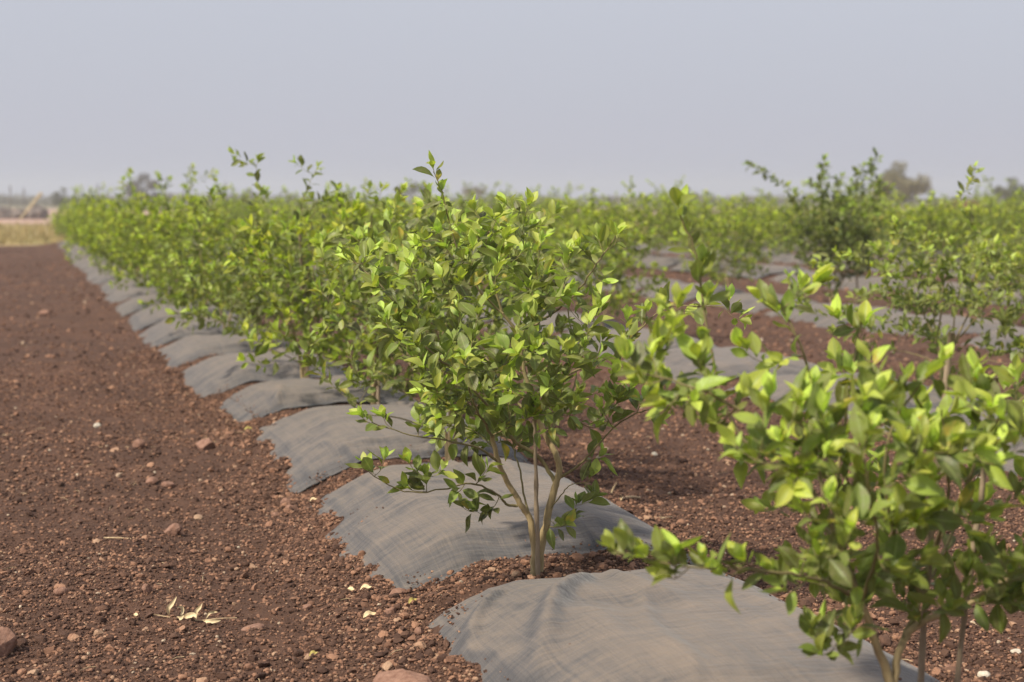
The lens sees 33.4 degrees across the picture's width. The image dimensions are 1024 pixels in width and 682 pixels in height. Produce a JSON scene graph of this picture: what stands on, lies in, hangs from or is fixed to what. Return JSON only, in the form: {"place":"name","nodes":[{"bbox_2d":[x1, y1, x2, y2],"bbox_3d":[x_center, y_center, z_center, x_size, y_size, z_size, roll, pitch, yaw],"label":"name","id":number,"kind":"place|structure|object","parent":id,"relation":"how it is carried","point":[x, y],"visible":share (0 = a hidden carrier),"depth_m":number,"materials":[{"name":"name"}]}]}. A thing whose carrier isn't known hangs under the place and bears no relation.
{"place":"outdoors","nodes":[
{"label":"outdoors","id":0,"kind":"place"},
{"bbox_2d":[28,205,48,218],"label":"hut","id":1,"kind":"object","parent":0,"point":[37,212],"visible":0.92,"depth_m":134.04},
{"bbox_2d":[0,201,1023,681],"bbox_3d":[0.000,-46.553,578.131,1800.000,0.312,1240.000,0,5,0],"label":"ground","id":2,"kind":"structure","parent":0,"point":[24,301],"depth_m":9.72,"materials":[{"name":"red soil"}]},
{"bbox_2d":[0,627,17,657],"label":"stone","id":3,"kind":"object","parent":2,"relation":"on","point":[8,641],"visible":0.96,"depth_m":5.78,"materials":[{"name":"stone"}]},
{"bbox_2d":[49,187,78,205],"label":"thorn tree","id":4,"kind":"object","parent":2,"relation":"on","point":[55,196],"visible":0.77,"depth_m":238.78,"materials":[{"name":"grey plant"}]},
{"bbox_2d":[51,187,114,237],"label":"citrus bush","id":5,"kind":"object","parent":2,"relation":"on","point":[86,204],"visible":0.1,"depth_m":47.18,"materials":[{"name":"green plant"}]},
{"bbox_2d":[60,206,113,250],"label":"citrus bush","id":6,"kind":"object","parent":2,"relation":"on","point":[70,216],"visible":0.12,"depth_m":40.18,"materials":[{"name":"green plant"}]},
{"bbox_2d":[53,182,125,247],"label":"citrus bush","id":7,"kind":"object","parent":2,"relation":"on","point":[73,198],"visible":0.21,"depth_m":44.75,"materials":[{"name":"green plant"}]},
{"bbox_2d":[65,200,122,253],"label":"citrus bush","id":8,"kind":"object","parent":2,"relation":"on","point":[76,215],"visible":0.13,"depth_m":42.50,"materials":[{"name":"green plant"}]},
{"bbox_2d":[61,193,160,260],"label":"citrus bush","id":9,"kind":"object","parent":2,"relation":"on","point":[101,209],"visible":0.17,"depth_m":35.48,"materials":[{"name":"green plant"}]},
{"bbox_2d":[86,200,141,261],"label":"citrus bush","id":10,"kind":"object","parent":2,"relation":"on","point":[98,226],"visible":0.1,"depth_m":33.23,"materials":[{"name":"green plant"}]},
{"bbox_2d":[91,271,149,284],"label":"weed mat","id":11,"kind":"object","parent":2,"relation":"on","point":[104,279],"visible":0.29,"depth_m":29.37,"materials":[{"name":"fabric"}]},
{"bbox_2d":[63,193,184,277],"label":"citrus bush","id":12,"kind":"object","parent":2,"relation":"on","point":[104,222],"visible":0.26,"depth_m":28.75,"materials":[{"name":"green plant"}]},
{"bbox_2d":[98,278,152,294],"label":"weed mat","id":13,"kind":"object","parent":2,"relation":"on","point":[106,288],"visible":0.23,"depth_m":27.01,"materials":[{"name":"fabric"}]},
{"bbox_2d":[123,173,164,209],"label":"thorn tree","id":14,"kind":"object","parent":2,"relation":"on","point":[142,179],"visible":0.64,"depth_m":228.61,"materials":[{"name":"grey plant"}]},
{"bbox_2d":[104,286,185,302],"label":"weed mat","id":15,"kind":"object","parent":2,"relation":"on","point":[117,295],"visible":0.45,"depth_m":24.67,"materials":[{"name":"fabric"}]},
{"bbox_2d":[78,163,244,293],"bbox_3d":[-4.901,-1.527,24.136,2.383,1.991,2.048,-1,5,-10],"label":"citrus bush","id":16,"kind":"object","parent":2,"relation":"on","point":[123,214],"visible":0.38,"depth_m":23.87,"materials":[{"name":"green plant"}]},
{"bbox_2d":[102,189,220,278],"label":"citrus bush","id":17,"kind":"object","parent":2,"relation":"on","point":[119,263],"visible":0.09,"depth_m":26.30,"materials":[{"name":"green plant"}]},
{"bbox_2d":[115,294,208,315],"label":"weed control mat","id":18,"kind":"object","parent":2,"relation":"on","point":[129,306],"visible":0.48,"depth_m":22.48,"materials":[{"name":"fabric"}]},
{"bbox_2d":[101,201,230,300],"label":"citrus bush","id":19,"kind":"object","parent":2,"relation":"on","point":[150,224],"visible":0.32,"depth_m":21.68,"materials":[{"name":"green plant"}]},
{"bbox_2d":[164,523,181,535],"bbox_3d":[-1.596,0.891,8.032,0.091,0.070,0.081,1,5,10],"label":"stone","id":20,"kind":"object","parent":2,"relation":"on","point":[173,529],"visible":0.95,"depth_m":8.00,"materials":[{"name":"stone"}]},
{"bbox_2d":[127,303,239,330],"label":"weed control mat","id":21,"kind":"object","parent":2,"relation":"on","point":[141,319],"visible":0.47,"depth_m":20.25,"materials":[{"name":"fabric"}]},
{"bbox_2d":[154,597,223,623],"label":"dry leaves","id":22,"kind":"object","parent":2,"relation":"on","point":[190,614],"visible":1,"depth_m":6.25,"materials":[{"name":"plant"}]},
{"bbox_2d":[138,314,264,346],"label":"weed control mat","id":23,"kind":"object","parent":2,"relation":"on","point":[158,334],"visible":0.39,"depth_m":17.72,"materials":[{"name":"fabric"}]},
{"bbox_2d":[140,216,270,312],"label":"citrus bush","id":24,"kind":"object","parent":2,"relation":"on","point":[172,266],"visible":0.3,"depth_m":19.49,"materials":[{"name":"green plant"}]},
{"bbox_2d":[196,438,215,450],"bbox_3d":[-1.878,0.638,10.443,0.122,0.092,0.123,0,5,4],"label":"stone","id":25,"kind":"object","parent":2,"relation":"on","point":[206,444],"visible":0.94,"depth_m":10.41,"materials":[{"name":"stone"}]},
{"bbox_2d":[133,178,316,328],"bbox_3d":[-2.776,-0.790,17.210,1.976,1.697,1.462,1,5,14],"label":"citrus bush","id":26,"kind":"object","parent":2,"relation":"on","point":[210,244],"visible":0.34,"depth_m":17.00,"materials":[{"name":"green plant"}]},
{"bbox_2d":[157,331,299,367],"bbox_3d":[-2.650,0.090,16.227,1.465,0.300,1.702,-2,5,-18],"label":"weed control mat","id":27,"kind":"object","parent":2,"relation":"on","point":[185,349],"visible":0.63,"depth_m":15.66,"materials":[{"name":"fabric"}]},
{"bbox_2d":[195,192,269,234],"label":"citrus bush","id":28,"kind":"object","parent":2,"relation":"on","point":[242,196],"visible":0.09,"depth_m":48.04,"materials":[{"name":"green plant"}]},
{"bbox_2d":[205,183,269,231],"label":"citrus bush","id":29,"kind":"object","parent":2,"relation":"on","point":[232,203],"visible":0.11,"depth_m":45.76,"materials":[{"name":"green plant"}]},
{"bbox_2d":[216,192,272,247],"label":"citrus bush","id":30,"kind":"object","parent":2,"relation":"on","point":[241,212],"visible":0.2,"depth_m":43.45,"materials":[{"name":"green plant"}]},
{"bbox_2d":[180,215,331,349],"bbox_3d":[-2.216,-0.452,15.118,1.459,1.329,1.870,-1,5,-9],"label":"citrus bush","id":31,"kind":"object","parent":2,"relation":"on","point":[204,289],"visible":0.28,"depth_m":15.10,"materials":[{"name":"green plant"}]},
{"bbox_2d":[182,347,354,397],"bbox_3d":[-1.962,0.250,14.169,1.466,0.297,1.874,-2,5,-18],"label":"weed control mat","id":32,"kind":"object","parent":2,"relation":"on","point":[203,377],"visible":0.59,"depth_m":13.56,"materials":[{"name":"fabric"}]},
{"bbox_2d":[251,185,315,249],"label":"citrus bush","id":33,"kind":"object","parent":2,"relation":"on","point":[287,197],"visible":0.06,"depth_m":38.91,"materials":[{"name":"green plant"}]},
{"bbox_2d":[259,192,332,256],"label":"citrus bush","id":34,"kind":"object","parent":2,"relation":"on","point":[282,203],"visible":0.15,"depth_m":36.68,"materials":[{"name":"green plant"}]},
{"bbox_2d":[248,194,344,266],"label":"citrus bush","id":35,"kind":"object","parent":2,"relation":"on","point":[290,213],"visible":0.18,"depth_m":34.21,"materials":[{"name":"green plant"}]},
{"bbox_2d":[165,146,431,377],"bbox_3d":[-1.646,-0.549,13.074,2.111,1.890,1.647,1,5,15],"label":"citrus bush","id":36,"kind":"object","parent":2,"relation":"on","point":[260,299],"visible":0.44,"depth_m":12.95,"materials":[{"name":"green plant"}]},
{"bbox_2d":[219,375,416,421],"bbox_3d":[-1.318,0.417,12.289,1.471,0.299,1.375,-2,5,-18],"label":"weed control mat","id":37,"kind":"object","parent":2,"relation":"on","point":[272,396],"visible":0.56,"depth_m":11.81,"materials":[{"name":"fabric"}]},
{"bbox_2d":[295,178,393,255],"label":"citrus bush","id":38,"kind":"object","parent":2,"relation":"on","point":[334,207],"visible":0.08,"depth_m":32.05,"materials":[{"name":"green plant"}]},
{"bbox_2d":[223,181,507,404],"bbox_3d":[-1.029,-0.270,11.442,1.833,1.604,2.321,-1,5,-13],"label":"citrus bush","id":39,"kind":"object","parent":2,"relation":"on","point":[335,352],"visible":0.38,"depth_m":11.14,"materials":[{"name":"green plant"}]},
{"bbox_2d":[318,188,451,266],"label":"citrus bush","id":40,"kind":"object","parent":2,"relation":"on","point":[376,210],"visible":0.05,"depth_m":27.27,"materials":[{"name":"green plant"}]},
{"bbox_2d":[256,401,531,493],"bbox_3d":[-0.740,0.572,10.205,1.484,0.321,2.236,-1,5,-15],"label":"weed control mat","id":41,"kind":"object","parent":2,"relation":"on","point":[310,442],"visible":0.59,"depth_m":9.52,"materials":[{"name":"fabric"}]},
{"bbox_2d":[0,219,798,244],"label":"dry grass","id":42,"kind":"structure","parent":2,"relation":"on","point":[26,230],"depth_m":69.13,"materials":[{"name":"beige plant"}]},
{"bbox_2d":[373,669,433,681],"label":"stone","id":43,"kind":"object","parent":2,"relation":"on","point":[400,675],"visible":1,"depth_m":5.32,"materials":[{"name":"stone"}]},
{"bbox_2d":[377,178,486,264],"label":"citrus bush","id":44,"kind":"object","parent":2,"relation":"on","point":[463,207],"visible":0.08,"depth_m":25.11,"materials":[{"name":"green plant"}]},
{"bbox_2d":[298,182,605,460],"bbox_3d":[-0.238,-0.050,8.919,1.548,1.568,2.052,1,5,10],"label":"citrus bush","id":45,"kind":"object","parent":2,"relation":"on","point":[437,310],"visible":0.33,"depth_m":8.63,"materials":[{"name":"green plant"}]},
{"bbox_2d":[461,186,487,200],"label":"thorn tree","id":46,"kind":"object","parent":2,"relation":"on","point":[478,191],"visible":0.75,"depth_m":258.86,"materials":[{"name":"grey plant"}]},
{"bbox_2d":[397,205,553,295],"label":"citrus bush","id":47,"kind":"object","parent":2,"relation":"on","point":[467,232],"visible":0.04,"depth_m":22.86,"materials":[{"name":"green plant"}]},
{"bbox_2d":[452,181,506,220],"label":"citrus bush","id":48,"kind":"object","parent":2,"relation":"on","point":[484,201],"visible":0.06,"depth_m":52.27,"materials":[{"name":"green plant"}]},
{"bbox_2d":[0,346,1003,681],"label":"straw bits","id":49,"kind":"object","parent":2,"relation":"on","point":[318,560],"visible":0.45,"depth_m":8.44,"materials":[{"name":"plant"}]},
{"bbox_2d":[308,456,695,589],"bbox_3d":[-0.089,0.788,7.711,1.466,0.305,2.233,-1,5,-15],"label":"weed control mat","id":50,"kind":"object","parent":2,"relation":"on","point":[399,535],"visible":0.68,"depth_m":7.14,"materials":[{"name":"fabric"}]},
{"bbox_2d":[0,191,1021,206],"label":"distant scrub","id":51,"kind":"object","parent":2,"relation":"on","point":[5,199],"visible":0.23,"depth_m":370.55,"materials":[{"name":"green plant"}]},
{"bbox_2d":[475,192,576,257],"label":"citrus bush","id":52,"kind":"object","parent":2,"relation":"on","point":[544,207],"visible":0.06,"depth_m":33.75,"materials":[{"name":"green plant"}]},
{"bbox_2d":[532,419,539,574],"bbox_3d":[0.091,0.613,6.375,0.033,0.651,0.022,-2,5,-23],"label":"stake","id":53,"kind":"object","parent":2,"relation":"on","point":[536,519],"visible":0.84,"depth_m":6.37,"materials":[{"name":"wood"}]},
{"bbox_2d":[479,196,606,296],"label":"citrus bush","id":54,"kind":"object","parent":2,"relation":"on","point":[512,220],"visible":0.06,"depth_m":20.50,"materials":[{"name":"green plant"}]},
{"bbox_2d":[334,151,753,575],"bbox_3d":[0.043,0.107,6.331,1.430,1.620,1.287,2,5,23],"label":"citrus bush","id":55,"kind":"object","parent":2,"relation":"on","point":[473,372],"visible":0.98,"depth_m":6.17,"materials":[{"name":"green plant"}]},
{"bbox_2d":[484,311,627,333],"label":"weed mat","id":56,"kind":"object","parent":2,"relation":"on","point":[549,320],"visible":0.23,"depth_m":19.10,"materials":[{"name":"fabric"}]},
{"bbox_2d":[531,182,587,235],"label":"citrus bush","id":57,"kind":"object","parent":2,"relation":"on","point":[553,194],"visible":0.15,"depth_m":45.35,"materials":[{"name":"green plant"}]},
{"bbox_2d":[535,200,616,256],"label":"citrus bush","id":58,"kind":"object","parent":2,"relation":"on","point":[578,220],"visible":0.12,"depth_m":31.64,"materials":[{"name":"green plant"}]},
{"bbox_2d":[540,189,679,326],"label":"citrus bush","id":59,"kind":"object","parent":2,"relation":"on","point":[624,293],"visible":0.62,"depth_m":18.24,"materials":[{"name":"green plant"}]},
{"bbox_2d":[557,176,679,277],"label":"citrus bush","id":60,"kind":"object","parent":2,"relation":"on","point":[636,211],"visible":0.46,"depth_m":29.18,"materials":[{"name":"green plant"}]},
{"bbox_2d":[596,191,653,224],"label":"citrus bush","id":61,"kind":"object","parent":2,"relation":"on","point":[614,202],"visible":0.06,"depth_m":52.68,"materials":[{"name":"green plant"}]},
{"bbox_2d":[542,328,716,356],"bbox_3d":[1.227,0.022,17.241,1.460,0.257,2.188,-1,5,-16],"label":"weed mat","id":62,"kind":"object","parent":2,"relation":"on","point":[645,333],"visible":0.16,"depth_m":16.62,"materials":[{"name":"fabric"}]},
{"bbox_2d":[592,277,682,292],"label":"weed mat","id":63,"kind":"object","parent":2,"relation":"on","point":[638,286],"visible":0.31,"depth_m":27.63,"materials":[{"name":"fabric"}]},
{"bbox_2d":[619,175,693,256],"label":"citrus bush","id":64,"kind":"object","parent":2,"relation":"on","point":[653,203],"visible":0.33,"depth_m":38.54,"materials":[{"name":"green plant"}]},
{"bbox_2d":[634,256,694,270],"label":"weed mat","id":65,"kind":"object","parent":2,"relation":"on","point":[663,261],"visible":0.59,"depth_m":36.93,"materials":[{"name":"fabric"}]},
{"bbox_2d":[428,564,939,681],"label":"weed control mat","id":66,"kind":"object","parent":2,"relation":"on","point":[688,625],"visible":0.77,"depth_m":5.25,"materials":[{"name":"fabric"}]},
{"bbox_2d":[640,180,733,259],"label":"citrus bush","id":67,"kind":"object","parent":2,"relation":"on","point":[678,222],"visible":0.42,"depth_m":36.21,"materials":[{"name":"green plant"}]},
{"bbox_2d":[634,283,745,302],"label":"weed mat","id":68,"kind":"object","parent":2,"relation":"on","point":[691,294],"visible":0.32,"depth_m":25.45,"materials":[{"name":"fabric"}]},
{"bbox_2d":[667,260,744,274],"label":"weed mat","id":69,"kind":"object","parent":2,"relation":"on","point":[678,267],"visible":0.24,"depth_m":35.15,"materials":[{"name":"fabric"}]},
{"bbox_2d":[689,190,733,244],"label":"citrus bush","id":70,"kind":"object","parent":2,"relation":"on","point":[713,204],"visible":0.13,"depth_m":45.80,"materials":[{"name":"green plant"}]},
{"bbox_2d":[623,346,823,382],"bbox_3d":[1.897,0.216,14.958,1.460,0.259,2.184,-1,5,-16],"label":"weed control mat","id":71,"kind":"object","parent":2,"relation":"on","point":[727,361],"visible":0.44,"depth_m":14.30,"materials":[{"name":"fabric"}]},
{"bbox_2d":[678,191,781,287],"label":"citrus bush","id":72,"kind":"object","parent":2,"relation":"on","point":[748,267],"visible":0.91,"depth_m":24.75,"materials":[{"name":"green plant"}]},
{"bbox_2d":[689,193,794,261],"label":"citrus bush","id":73,"kind":"object","parent":2,"relation":"on","point":[759,222],"visible":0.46,"depth_m":33.97,"materials":[{"name":"green plant"}]},
{"bbox_2d":[711,191,775,241],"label":"citrus bush","id":74,"kind":"object","parent":2,"relation":"on","point":[742,202],"visible":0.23,"depth_m":52.83,"materials":[{"name":"green plant"}]},
{"bbox_2d":[693,293,818,313],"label":"weed control mat","id":75,"kind":"object","parent":2,"relation":"on","point":[748,300],"visible":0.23,"depth_m":23.09,"materials":[{"name":"fabric"}]},
{"bbox_2d":[717,264,811,278],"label":"weed control mat","id":76,"kind":"object","parent":2,"relation":"on","point":[775,269],"visible":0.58,"depth_m":32.11,"materials":[{"name":"fabric"}]},
{"bbox_2d":[757,202,815,254],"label":"citrus bush","id":77,"kind":"object","parent":2,"relation":"on","point":[779,214],"visible":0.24,"depth_m":41.20,"materials":[{"name":"green plant"}]},
{"bbox_2d":[767,254,817,264],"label":"weed mat","id":78,"kind":"object","parent":2,"relation":"on","point":[784,258],"visible":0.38,"depth_m":40.18,"materials":[{"name":"fabric"}]},
{"bbox_2d":[595,184,1023,681],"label":"citrus bush","id":79,"kind":"object","parent":2,"relation":"on","point":[829,555],"visible":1,"depth_m":4.03,"materials":[{"name":"green plant"}]},
{"bbox_2d":[768,271,863,285],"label":"weed mat","id":80,"kind":"object","parent":2,"relation":"on","point":[780,277],"visible":0.27,"depth_m":30.75,"materials":[{"name":"fabric"}]},
{"bbox_2d":[742,147,895,301],"bbox_3d":[4.193,-1.490,22.924,1.936,2.219,1.387,3,6,34],"label":"citrus bush","id":81,"kind":"object","parent":2,"relation":"on","point":[832,233],"visible":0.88,"depth_m":22.71,"materials":[{"name":"green plant"}]},
{"bbox_2d":[784,179,873,250],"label":"citrus bush","id":82,"kind":"object","parent":2,"relation":"on","point":[807,198],"visible":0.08,"depth_m":38.93,"materials":[{"name":"green plant"}]},
{"bbox_2d":[764,303,902,327],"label":"weed control mat","id":83,"kind":"object","parent":2,"relation":"on","point":[824,321],"visible":0.28,"depth_m":20.89,"materials":[{"name":"fabric"}]},
{"bbox_2d":[726,372,977,418],"bbox_3d":[2.570,0.397,12.663,1.460,0.272,2.192,-1,5,-16],"label":"weed mat","id":84,"kind":"object","parent":2,"relation":"on","point":[783,388],"visible":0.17,"depth_m":12.39,"materials":[{"name":"fabric"}]},
{"bbox_2d":[810,181,912,276],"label":"citrus bush","id":85,"kind":"object","parent":2,"relation":"on","point":[882,206],"visible":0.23,"depth_m":29.22,"materials":[{"name":"green plant"}]},
{"bbox_2d":[824,276,922,291],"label":"weed control mat","id":86,"kind":"object","parent":2,"relation":"on","point":[862,282],"visible":0.48,"depth_m":28.19,"materials":[{"name":"fabric"}]},
{"bbox_2d":[847,188,914,259],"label":"citrus bush","id":87,"kind":"object","parent":2,"relation":"on","point":[871,216],"visible":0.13,"depth_m":36.51,"materials":[{"name":"green plant"}]},
{"bbox_2d":[859,160,933,205],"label":"thorn tree","id":88,"kind":"object","parent":2,"relation":"on","point":[914,188],"visible":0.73,"depth_m":168.28,"materials":[{"name":"green plant"}]},
{"bbox_2d":[872,189,925,245],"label":"citrus bush","id":89,"kind":"object","parent":2,"relation":"on","point":[900,199],"visible":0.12,"depth_m":43.62,"materials":[{"name":"green plant"}]},
{"bbox_2d":[781,161,1023,381],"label":"citrus bush","id":90,"kind":"object","parent":2,"relation":"on","point":[1006,318],"visible":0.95,"depth_m":12.03,"materials":[{"name":"green plant"}]},
{"bbox_2d":[877,190,988,276],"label":"citrus bush","id":91,"kind":"object","parent":2,"relation":"on","point":[952,228],"visible":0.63,"depth_m":27.00,"materials":[{"name":"green plant"}]},
{"bbox_2d":[852,313,1017,337],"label":"weed control mat","id":92,"kind":"object","parent":2,"relation":"on","point":[987,325],"visible":0.41,"depth_m":18.60,"materials":[{"name":"fabric"}]},
{"bbox_2d":[917,332,954,681],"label":"stake","id":93,"kind":"object","parent":2,"relation":"on","point":[923,628],"visible":0.36,"depth_m":4.36,"materials":[{"name":"wood"}]},
{"bbox_2d":[894,195,978,261],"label":"citrus bush","id":94,"kind":"object","parent":2,"relation":"on","point":[955,199],"visible":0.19,"depth_m":34.38,"materials":[{"name":"green plant"}]},
{"bbox_2d":[881,405,1023,475],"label":"weed mat","id":95,"kind":"object","parent":2,"relation":"on","point":[1008,465],"visible":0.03,"depth_m":9.77,"materials":[{"name":"fabric"}]},
{"bbox_2d":[900,282,1007,300],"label":"weed mat","id":96,"kind":"object","parent":2,"relation":"on","point":[956,284],"visible":0.19,"depth_m":25.77,"materials":[{"name":"fabric"}]},
{"bbox_2d":[954,377,998,681],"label":"stake","id":97,"kind":"object","parent":2,"relation":"on","point":[963,624],"visible":0.52,"depth_m":4.39,"materials":[{"name":"wood"}]},
{"bbox_2d":[952,193,1006,235],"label":"citrus bush","id":98,"kind":"object","parent":2,"relation":"on","point":[980,199],"visible":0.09,"depth_m":54.63,"materials":[{"name":"green plant"}]},
{"bbox_2d":[950,190,1023,255],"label":"citrus bush","id":99,"kind":"object","parent":2,"relation":"on","point":[1009,214],"visible":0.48,"depth_m":32.01,"materials":[{"name":"green plant"}]},
{"bbox_2d":[956,225,1023,325],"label":"citrus bush","id":100,"kind":"object","parent":2,"relation":"on","point":[1020,259],"visible":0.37,"depth_m":19.58,"materials":[{"name":"green plant"}]},
{"bbox_2d":[960,175,1023,244],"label":"citrus bush","id":101,"kind":"object","parent":2,"relation":"on","point":[1002,201],"visible":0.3,"depth_m":39.13,"materials":[{"name":"green plant"}]},
{"bbox_2d":[961,327,1023,355],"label":"weed mat","id":102,"kind":"object","parent":2,"relation":"on","point":[993,336],"visible":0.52,"depth_m":17.09,"materials":[{"name":"fabric"}]},
{"bbox_2d":[977,222,1023,288],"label":"citrus bush","id":103,"kind":"object","parent":2,"relation":"on","point":[1013,238],"visible":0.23,"depth_m":24.84,"materials":[{"name":"green plant"}]},
{"bbox_2d":[991,177,1023,204],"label":"thorn tree","id":104,"kind":"object","parent":2,"relation":"on","point":[998,189],"visible":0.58,"depth_m":179.21,"materials":[{"name":"green plant"}]},
{"bbox_2d":[0,0,1023,200],"label":"sky","id":105,"kind":"structure","parent":0,"point":[521,94],"materials":[{"name":"grey"}]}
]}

